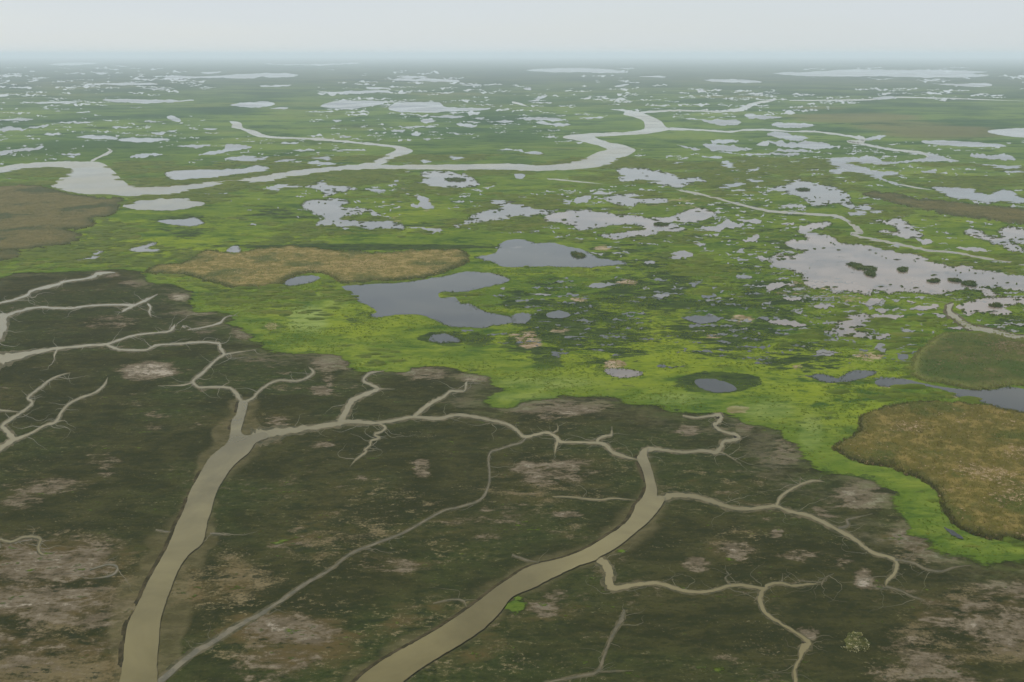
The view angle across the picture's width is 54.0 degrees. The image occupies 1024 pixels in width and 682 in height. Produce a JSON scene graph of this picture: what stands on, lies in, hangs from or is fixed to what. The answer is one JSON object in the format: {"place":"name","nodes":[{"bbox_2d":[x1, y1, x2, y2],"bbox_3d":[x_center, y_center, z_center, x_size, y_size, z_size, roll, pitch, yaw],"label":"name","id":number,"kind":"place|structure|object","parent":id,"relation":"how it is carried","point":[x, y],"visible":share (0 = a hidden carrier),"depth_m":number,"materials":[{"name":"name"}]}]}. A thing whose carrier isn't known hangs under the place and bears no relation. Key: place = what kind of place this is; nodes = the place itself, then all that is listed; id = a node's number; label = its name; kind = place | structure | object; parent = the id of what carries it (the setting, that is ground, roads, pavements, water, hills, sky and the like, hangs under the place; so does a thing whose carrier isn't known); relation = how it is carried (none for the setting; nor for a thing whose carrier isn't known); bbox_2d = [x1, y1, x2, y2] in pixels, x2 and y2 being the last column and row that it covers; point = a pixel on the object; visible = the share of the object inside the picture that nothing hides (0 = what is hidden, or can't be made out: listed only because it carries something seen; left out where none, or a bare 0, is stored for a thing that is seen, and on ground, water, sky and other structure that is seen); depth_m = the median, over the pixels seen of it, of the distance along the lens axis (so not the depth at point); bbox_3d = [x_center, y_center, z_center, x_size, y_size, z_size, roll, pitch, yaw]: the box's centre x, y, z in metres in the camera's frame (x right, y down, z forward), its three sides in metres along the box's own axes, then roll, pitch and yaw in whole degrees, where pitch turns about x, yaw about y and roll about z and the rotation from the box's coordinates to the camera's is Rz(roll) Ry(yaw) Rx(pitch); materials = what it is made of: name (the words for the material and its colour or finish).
{"place":"outdoors","nodes":[
{"label":"outdoors","id":0,"kind":"place"},
{"bbox_2d":[0,313,6,338],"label":"creek water","id":1,"kind":"structure","parent":0,"point":[3,322],"depth_m":774.53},
{"bbox_2d":[0,145,43,155],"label":"pond water","id":2,"kind":"structure","parent":0,"point":[5,152],"depth_m":2157.97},
{"bbox_2d":[0,535,47,555],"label":"creek water","id":3,"kind":"structure","parent":0,"point":[37,537],"depth_m":429.10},
{"bbox_2d":[0,124,47,131],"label":"pond water","id":4,"kind":"structure","parent":0,"point":[8,128],"depth_m":2793.87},
{"bbox_2d":[0,373,66,440],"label":"creek water","id":5,"kind":"structure","parent":0,"point":[11,436],"depth_m":577.49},
{"bbox_2d":[0,377,107,450],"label":"creek water","id":6,"kind":"structure","parent":0,"point":[6,443],"depth_m":563.47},
{"bbox_2d":[0,272,114,303],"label":"creek water","id":7,"kind":"structure","parent":0,"point":[60,283],"depth_m":901.60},
{"bbox_2d":[49,62,94,65],"bbox_3d":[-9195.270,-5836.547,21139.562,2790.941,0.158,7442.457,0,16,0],"label":"pond water","id":8,"kind":"structure","parent":0,"point":[74,63],"depth_m":21569.96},
{"bbox_2d":[6,295,155,316],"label":"creek water","id":9,"kind":"structure","parent":0,"point":[29,308],"depth_m":826.66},
{"bbox_2d":[0,325,174,364],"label":"creek water","id":10,"kind":"structure","parent":0,"point":[7,357],"depth_m":704.04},
{"bbox_2d":[79,135,117,139],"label":"pond water","id":11,"kind":"structure","parent":0,"point":[100,137],"depth_m":2493.31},
{"bbox_2d":[103,82,157,85],"bbox_3d":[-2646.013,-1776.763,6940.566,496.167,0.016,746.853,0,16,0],"label":"pond water","id":12,"kind":"structure","parent":0,"point":[130,83],"depth_m":7030.36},
{"bbox_2d":[119,137,169,142],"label":"pond water","id":13,"kind":"structure","parent":0,"point":[133,139],"depth_m":2435.09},
{"bbox_2d":[130,242,158,251],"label":"lake","id":14,"kind":"structure","parent":0,"point":[143,248],"depth_m":1067.06,"materials":[{"name":"grey liquid"}]},
{"bbox_2d":[104,99,193,103],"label":"pond water","id":15,"kind":"structure","parent":0,"point":[142,101],"depth_m":4470.27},
{"bbox_2d":[123,198,205,210],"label":"lake","id":16,"kind":"structure","parent":0,"point":[170,204],"depth_m":1385.78,"materials":[{"name":"liquid"}]},
{"bbox_2d":[106,341,241,400],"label":"creek water","id":17,"kind":"structure","parent":0,"point":[235,392],"depth_m":704.03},
{"bbox_2d":[117,401,238,666],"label":"river bank","id":18,"kind":"structure","parent":0,"point":[125,624],"depth_m":405.79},
{"bbox_2d":[158,217,203,226],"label":"lake","id":19,"kind":"structure","parent":0,"point":[193,221],"depth_m":1245.27,"materials":[{"name":"grey liquid"}]},
{"bbox_2d":[119,400,268,681],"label":"river","id":20,"kind":"structure","parent":0,"point":[139,663],"depth_m":418.16,"materials":[{"name":"liquid"}]},
{"bbox_2d":[164,74,258,78],"bbox_3d":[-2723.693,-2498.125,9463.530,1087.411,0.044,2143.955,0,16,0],"label":"pond water","id":21,"kind":"structure","parent":0,"point":[239,76],"depth_m":9201.27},
{"bbox_2d":[164,165,269,179],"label":"lake","id":22,"kind":"structure","parent":0,"point":[190,174],"depth_m":1759.48,"materials":[{"name":"grey liquid"}]},
{"bbox_2d":[199,144,251,154],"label":"pond water","id":23,"kind":"structure","parent":0,"point":[232,147],"depth_m":2203.53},
{"bbox_2d":[224,155,257,161],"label":"pond water","id":24,"kind":"structure","parent":0,"point":[245,158],"depth_m":1992.99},
{"bbox_2d":[231,102,257,107],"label":"pond water","id":25,"kind":"structure","parent":0,"point":[251,104],"depth_m":4117.38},
{"bbox_2d":[256,101,273,107],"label":"pond water","id":26,"kind":"structure","parent":0,"point":[263,104],"depth_m":4118.51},
{"bbox_2d":[255,73,296,77],"bbox_3d":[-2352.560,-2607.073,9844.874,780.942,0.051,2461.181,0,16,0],"label":"pond water","id":27,"kind":"structure","parent":0,"point":[273,75],"depth_m":9630.01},
{"bbox_2d":[246,367,313,401],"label":"creek water","id":28,"kind":"structure","parent":0,"point":[266,385],"depth_m":637.40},
{"bbox_2d":[265,184,302,189],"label":"pond water","id":29,"kind":"structure","parent":0,"point":[275,187],"depth_m":1573.54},
{"bbox_2d":[283,275,319,285],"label":"lake","id":30,"kind":"structure","parent":0,"point":[298,280],"depth_m":921.12,"materials":[{"name":"liquid"}]},
{"bbox_2d":[265,62,357,65],"bbox_3d":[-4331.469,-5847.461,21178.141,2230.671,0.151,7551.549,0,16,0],"label":"pond water","id":31,"kind":"structure","parent":0,"point":[317,64],"depth_m":19559.27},
{"bbox_2d":[230,121,412,166],"bbox_3d":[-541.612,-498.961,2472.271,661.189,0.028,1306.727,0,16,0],"label":"river","id":32,"kind":"structure","parent":0,"point":[400,151],"depth_m":2303.09,"materials":[{"name":"liquid"}]},
{"bbox_2d":[305,180,356,195],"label":"lake","id":33,"kind":"structure","parent":0,"point":[325,186],"depth_m":1550.27,"materials":[{"name":"grey liquid"}]},
{"bbox_2d":[0,109,673,195],"bbox_3d":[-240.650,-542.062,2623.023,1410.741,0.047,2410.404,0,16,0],"label":"river","id":34,"kind":"structure","parent":0,"point":[87,177],"depth_m":1821.07,"materials":[{"name":"liquid"}]},
{"bbox_2d":[157,438,525,681],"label":"creek water","id":35,"kind":"structure","parent":0,"point":[176,666],"depth_m":374.50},
{"bbox_2d":[321,100,384,108],"bbox_3d":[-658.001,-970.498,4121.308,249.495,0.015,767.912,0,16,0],"label":"lake","id":36,"kind":"structure","parent":0,"point":[344,104],"depth_m":4120.30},
{"bbox_2d":[303,198,403,229],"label":"lake","id":37,"kind":"structure","parent":0,"point":[331,209],"depth_m":1299.60,"materials":[{"name":"grey liquid"}]},
{"bbox_2d":[320,90,388,93],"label":"pond water","id":38,"kind":"structure","parent":0,"point":[357,92],"depth_m":5396.57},
{"bbox_2d":[336,371,381,420],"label":"creek water","id":39,"kind":"structure","parent":0,"point":[343,415],"depth_m":607.72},
{"bbox_2d":[351,424,386,464],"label":"creek water","id":40,"kind":"structure","parent":0,"point":[377,438],"depth_m":541.53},
{"bbox_2d":[411,194,433,208],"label":"pond water","id":41,"kind":"structure","parent":0,"point":[424,203],"depth_m":1394.82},
{"bbox_2d":[393,78,458,81],"bbox_3d":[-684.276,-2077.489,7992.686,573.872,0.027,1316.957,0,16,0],"label":"pond water","id":42,"kind":"structure","parent":0,"point":[432,80],"depth_m":7824.83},
{"bbox_2d":[341,271,511,327],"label":"lake","id":43,"kind":"structure","parent":0,"point":[420,297],"depth_m":853.46,"materials":[{"name":"liquid"}]},
{"bbox_2d":[388,102,489,112],"bbox_3d":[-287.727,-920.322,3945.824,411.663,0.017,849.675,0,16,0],"label":"lake","id":44,"kind":"structure","parent":0,"point":[425,107],"depth_m":3818.86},
{"bbox_2d":[413,382,466,415],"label":"creek water","id":45,"kind":"structure","parent":0,"point":[420,410],"depth_m":602.46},
{"bbox_2d":[251,413,636,459],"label":"creek water","id":46,"kind":"structure","parent":0,"point":[275,432],"depth_m":558.92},
{"bbox_2d":[429,333,459,342],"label":"lake","id":47,"kind":"structure","parent":0,"point":[440,338],"depth_m":733.44,"materials":[{"name":"liquid"}]},
{"bbox_2d":[417,170,479,187],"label":"lake","id":48,"kind":"structure","parent":0,"point":[436,178],"depth_m":1648.20,"materials":[{"name":"grey liquid"}]},
{"bbox_2d":[350,455,645,681],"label":"river bank","id":49,"kind":"structure","parent":0,"point":[369,667],"depth_m":394.12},
{"bbox_2d":[454,200,557,226],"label":"lake","id":50,"kind":"structure","parent":0,"point":[492,215],"depth_m":1315.99,"materials":[{"name":"grey liquid"}]},
{"bbox_2d":[356,447,664,681],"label":"river","id":51,"kind":"structure","parent":0,"point":[403,664],"depth_m":381.44,"materials":[{"name":"liquid"}]},
{"bbox_2d":[0,57,1023,681],"bbox_3d":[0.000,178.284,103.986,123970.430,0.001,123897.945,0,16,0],"label":"ground","id":52,"kind":"structure","parent":0,"point":[112,473],"depth_m":577.70,"materials":[{"name":"plant"}]},
{"bbox_2d":[0,248,21,260],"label":"reed bed","id":53,"kind":"object","parent":52,"relation":"on","point":[7,254],"visible":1,"depth_m":1039.04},
{"bbox_2d":[0,183,124,250],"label":"reed bed","id":54,"kind":"object","parent":52,"relation":"on","point":[32,216],"visible":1,"depth_m":1294.27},
{"bbox_2d":[144,245,470,288],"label":"reed bed","id":55,"kind":"object","parent":52,"relation":"on","point":[257,267],"visible":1,"depth_m":980.24,"materials":[{"name":"plant"}]},
{"bbox_2d":[0,280,1012,681],"bbox_3d":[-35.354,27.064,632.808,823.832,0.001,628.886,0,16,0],"label":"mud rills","id":56,"kind":"structure","parent":52,"relation":"on","point":[452,510],"depth_m":517.51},
{"bbox_2d":[0,270,1022,681],"bbox_3d":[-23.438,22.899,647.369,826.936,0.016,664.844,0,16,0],"label":"mud margin","id":57,"kind":"object","parent":52,"relation":"on","point":[278,438],"visible":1,"depth_m":530.65,"materials":[{"name":"soil"}]},
{"bbox_2d":[0,154,1023,547],"bbox_3d":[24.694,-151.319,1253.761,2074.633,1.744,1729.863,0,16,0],"label":"grass hummocks","id":58,"kind":"object","parent":52,"relation":"on","point":[84,248],"depth_m":1268.73,"materials":[{"name":"plant"}]},
{"bbox_2d":[69,165,1023,411],"bbox_3d":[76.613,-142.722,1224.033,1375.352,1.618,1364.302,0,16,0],"label":"shore reeds","id":59,"kind":"object","parent":52,"relation":"on","point":[498,245],"visible":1,"depth_m":1100.53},
{"bbox_2d":[142,259,1023,562],"bbox_3d":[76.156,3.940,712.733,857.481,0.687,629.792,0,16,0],"label":"marsh grass","id":60,"kind":"structure","parent":52,"relation":"on","point":[802,411],"depth_m":749.50,"materials":[{"name":"plant"}]},
{"bbox_2d":[842,631,869,652],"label":"shrub","id":61,"kind":"object","parent":52,"relation":"on","point":[857,640],"visible":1,"depth_m":354.63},
{"bbox_2d":[831,400,1023,540],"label":"reed bed","id":62,"kind":"object","parent":52,"relation":"on","point":[964,459],"visible":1,"depth_m":517.51,"materials":[{"name":"plant"}]},
{"bbox_2d":[862,191,1023,224],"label":"reed bed","id":63,"kind":"object","parent":52,"relation":"on","point":[1009,215],"visible":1,"depth_m":1344.96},
{"bbox_2d":[908,331,1023,389],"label":"reed bed","id":64,"kind":"object","parent":52,"relation":"on","point":[973,361],"visible":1,"depth_m":675.15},
{"bbox_2d":[0,67,1023,355],"bbox_3d":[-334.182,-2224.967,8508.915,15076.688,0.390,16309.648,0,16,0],"label":"water","id":65,"kind":"structure","parent":0,"point":[814,297],"depth_m":2253.13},
{"bbox_2d":[309,167,1023,337],"bbox_3d":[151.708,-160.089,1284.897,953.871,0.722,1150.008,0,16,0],"label":"water plants","id":66,"kind":"object","parent":65,"relation":"on","point":[849,334],"visible":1,"depth_m":1219.63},
{"bbox_2d":[0,0,1023,57],"label":"sky","id":67,"kind":"structure","parent":0,"point":[28,28],"materials":[{"name":"grey"}]},
{"bbox_2d":[510,312,530,323],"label":"pond water","id":68,"kind":"structure","parent":0,"point":[522,317],"depth_m":791.74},
{"bbox_2d":[517,117,565,121],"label":"pond water","id":69,"kind":"structure","parent":0,"point":[543,118],"depth_m":3178.33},
{"bbox_2d":[477,239,626,267],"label":"lake","id":70,"kind":"structure","parent":0,"point":[558,255],"depth_m":1030.32,"materials":[{"name":"liquid"}]},
{"bbox_2d":[546,310,569,317],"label":"pond water","id":71,"kind":"structure","parent":0,"point":[558,314],"depth_m":800.10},
{"bbox_2d":[528,68,626,72],"bbox_3d":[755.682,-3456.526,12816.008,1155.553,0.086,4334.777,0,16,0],"label":"pond water","id":72,"kind":"structure","parent":0,"point":[554,70],"depth_m":12521.57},
{"bbox_2d":[549,610,624,681],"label":"creek water","id":73,"kind":"structure","parent":0,"point":[621,619],"depth_m":347.67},
{"bbox_2d":[560,191,615,203],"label":"pond water","id":74,"kind":"structure","parent":0,"point":[585,199],"depth_m":1443.01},
{"bbox_2d":[587,282,613,287],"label":"pond water","id":75,"kind":"structure","parent":0,"point":[597,285],"depth_m":900.23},
{"bbox_2d":[604,368,642,377],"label":"lake","id":76,"kind":"structure","parent":0,"point":[619,372],"depth_m":655.18,"materials":[{"name":"liquid"}]},
{"bbox_2d":[543,207,715,239],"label":"lake","id":77,"kind":"structure","parent":0,"point":[585,219],"depth_m":1252.86,"materials":[{"name":"liquid"}]},
{"bbox_2d":[605,193,667,206],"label":"lake","id":78,"kind":"structure","parent":0,"point":[626,200],"depth_m":1423.42,"materials":[{"name":"grey liquid"}]},
{"bbox_2d":[617,168,704,186],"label":"lake","id":79,"kind":"structure","parent":0,"point":[632,174],"depth_m":1688.37,"materials":[{"name":"grey liquid"}]},
{"bbox_2d":[669,250,692,258],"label":"pond water","id":80,"kind":"structure","parent":0,"point":[683,253],"depth_m":1039.39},
{"bbox_2d":[640,413,740,453],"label":"creek water","id":81,"kind":"structure","parent":0,"point":[718,449],"depth_m":535.96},
{"bbox_2d":[462,276,920,379],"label":"water","id":82,"kind":"structure","parent":0,"point":[694,284],"depth_m":754.80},
{"bbox_2d":[681,315,723,323],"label":"pond water","id":83,"kind":"structure","parent":0,"point":[703,319],"depth_m":788.03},
{"bbox_2d":[596,557,815,592],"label":"creek water","id":84,"kind":"structure","parent":0,"point":[607,568],"depth_m":393.54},
{"bbox_2d":[641,99,776,112],"bbox_3d":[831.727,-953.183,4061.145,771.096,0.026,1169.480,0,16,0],"label":"river","id":85,"kind":"structure","parent":0,"point":[746,107],"depth_m":3686.05,"materials":[{"name":"liquid"}]},
{"bbox_2d":[684,118,740,125],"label":"pond water","id":86,"kind":"structure","parent":0,"point":[720,122],"depth_m":3084.76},
{"bbox_2d":[694,379,736,392],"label":"lake","id":87,"kind":"structure","parent":0,"point":[715,385],"depth_m":629.49,"materials":[{"name":"liquid"}]},
{"bbox_2d":[701,219,744,231],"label":"pond water","id":88,"kind":"structure","parent":0,"point":[728,223],"depth_m":1207.93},
{"bbox_2d":[703,144,745,151],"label":"pond water","id":89,"kind":"structure","parent":0,"point":[723,147],"depth_m":2228.49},
{"bbox_2d":[706,79,760,82],"bbox_3d":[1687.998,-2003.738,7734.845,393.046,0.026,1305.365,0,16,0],"label":"pond water","id":90,"kind":"structure","parent":0,"point":[731,80],"depth_m":7543.11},
{"bbox_2d":[658,493,898,583],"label":"creek water","id":91,"kind":"structure","parent":0,"point":[667,496],"depth_m":457.32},
{"bbox_2d":[766,282,793,290],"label":"pond water","id":92,"kind":"structure","parent":0,"point":[771,286],"depth_m":900.21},
{"bbox_2d":[758,588,810,681],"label":"creek water","id":93,"kind":"structure","parent":0,"point":[804,647],"depth_m":359.65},
{"bbox_2d":[768,319,805,326],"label":"pond water","id":94,"kind":"structure","parent":0,"point":[794,323],"depth_m":776.22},
{"bbox_2d":[767,131,809,140],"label":"pond water","id":95,"kind":"structure","parent":0,"point":[786,136],"depth_m":2524.52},
{"bbox_2d":[772,122,813,127],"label":"pond water","id":96,"kind":"structure","parent":0,"point":[788,125],"depth_m":2912.02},
{"bbox_2d":[775,480,823,505],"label":"creek water","id":97,"kind":"structure","parent":0,"point":[786,492],"depth_m":480.46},
{"bbox_2d":[767,140,833,149],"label":"pond water","id":98,"kind":"structure","parent":0,"point":[811,145],"depth_m":2301.75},
{"bbox_2d":[670,127,957,161],"bbox_3d":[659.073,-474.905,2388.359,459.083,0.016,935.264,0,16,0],"label":"river","id":99,"kind":"structure","parent":0,"point":[861,140],"depth_m":2589.36,"materials":[{"name":"liquid"}]},
{"bbox_2d":[767,179,882,212],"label":"lake","id":100,"kind":"structure","parent":0,"point":[834,196],"depth_m":1484.35,"materials":[{"name":"grey liquid"}]},
{"bbox_2d":[809,370,875,382],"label":"lake","id":101,"kind":"structure","parent":0,"point":[853,375],"depth_m":647.04,"materials":[{"name":"liquid"}]},
{"bbox_2d":[824,312,872,339],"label":"lake","id":102,"kind":"structure","parent":0,"point":[854,322],"depth_m":765.69,"materials":[{"name":"liquid"}]},
{"bbox_2d":[680,190,1023,264],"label":"creek water","id":103,"kind":"structure","parent":0,"point":[857,229],"depth_m":1195.86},
{"bbox_2d":[862,298,883,306],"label":"pond water","id":104,"kind":"structure","parent":0,"point":[871,302],"depth_m":842.02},
{"bbox_2d":[774,69,987,77],"bbox_3d":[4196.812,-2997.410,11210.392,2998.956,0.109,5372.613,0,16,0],"label":"lake","id":105,"kind":"structure","parent":0,"point":[903,73],"depth_m":10613.78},
{"bbox_2d":[872,314,903,319],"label":"pond water","id":106,"kind":"structure","parent":0,"point":[895,317],"depth_m":794.72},
{"bbox_2d":[827,153,957,184],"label":"lake","id":107,"kind":"structure","parent":0,"point":[838,161],"depth_m":1921.43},
{"bbox_2d":[768,221,1023,296],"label":"lake","id":108,"kind":"structure","parent":0,"point":[918,273],"depth_m":963.73,"materials":[{"name":"liquid"}]},
{"bbox_2d":[847,261,877,272],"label":"grass islet","id":109,"kind":"object","parent":108,"relation":"in","point":[861,266],"depth_m":973.93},
{"bbox_2d":[876,218,924,238],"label":"lake","id":110,"kind":"structure","parent":0,"point":[905,233],"depth_m":1181.74,"materials":[{"name":"liquid"}]},
{"bbox_2d":[789,96,1013,100],"bbox_3d":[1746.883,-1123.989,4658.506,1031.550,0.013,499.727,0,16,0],"label":"creek water","id":111,"kind":"structure","parent":0,"point":[895,97],"depth_m":4573.70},
{"bbox_2d":[910,304,938,310],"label":"pond water","id":112,"kind":"structure","parent":0,"point":[919,307],"depth_m":822.10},
{"bbox_2d":[895,559,967,571],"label":"creek water","id":113,"kind":"structure","parent":0,"point":[918,565],"depth_m":406.97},
{"bbox_2d":[875,378,1023,411],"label":"lake","id":114,"kind":"structure","parent":0,"point":[1009,398],"depth_m":614.74,"materials":[{"name":"liquid"}]},
{"bbox_2d":[922,140,1004,146],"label":"lake","id":115,"kind":"structure","parent":0,"point":[958,143],"depth_m":2328.12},
{"bbox_2d":[941,83,991,86],"bbox_3d":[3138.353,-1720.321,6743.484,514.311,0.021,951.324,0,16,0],"label":"pond water","id":116,"kind":"structure","parent":0,"point":[977,84],"depth_m":6804.19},
{"bbox_2d":[956,247,989,251],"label":"pond water","id":117,"kind":"structure","parent":0,"point":[973,249],"depth_m":1066.83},
{"bbox_2d":[931,187,1023,204],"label":"lake","id":118,"kind":"structure","parent":0,"point":[958,193],"depth_m":1473.84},
{"bbox_2d":[946,303,1023,338],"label":"creek water","id":119,"kind":"structure","parent":0,"point":[966,324],"depth_m":760.47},
{"bbox_2d":[956,297,1023,315],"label":"lake","id":120,"kind":"structure","parent":0,"point":[969,306],"depth_m":829.68,"materials":[{"name":"liquid"}]},
{"bbox_2d":[970,153,1015,160],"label":"pond water","id":121,"kind":"structure","parent":0,"point":[1003,156],"depth_m":2032.65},
{"bbox_2d":[965,226,1023,251],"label":"lake","id":122,"kind":"structure","parent":0,"point":[1013,232],"depth_m":1136.69,"materials":[{"name":"liquid"}]},
{"bbox_2d":[988,128,1023,137],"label":"lake","id":123,"kind":"structure","parent":0,"point":[1015,132],"depth_m":2653.67,"materials":[{"name":"grey liquid"}]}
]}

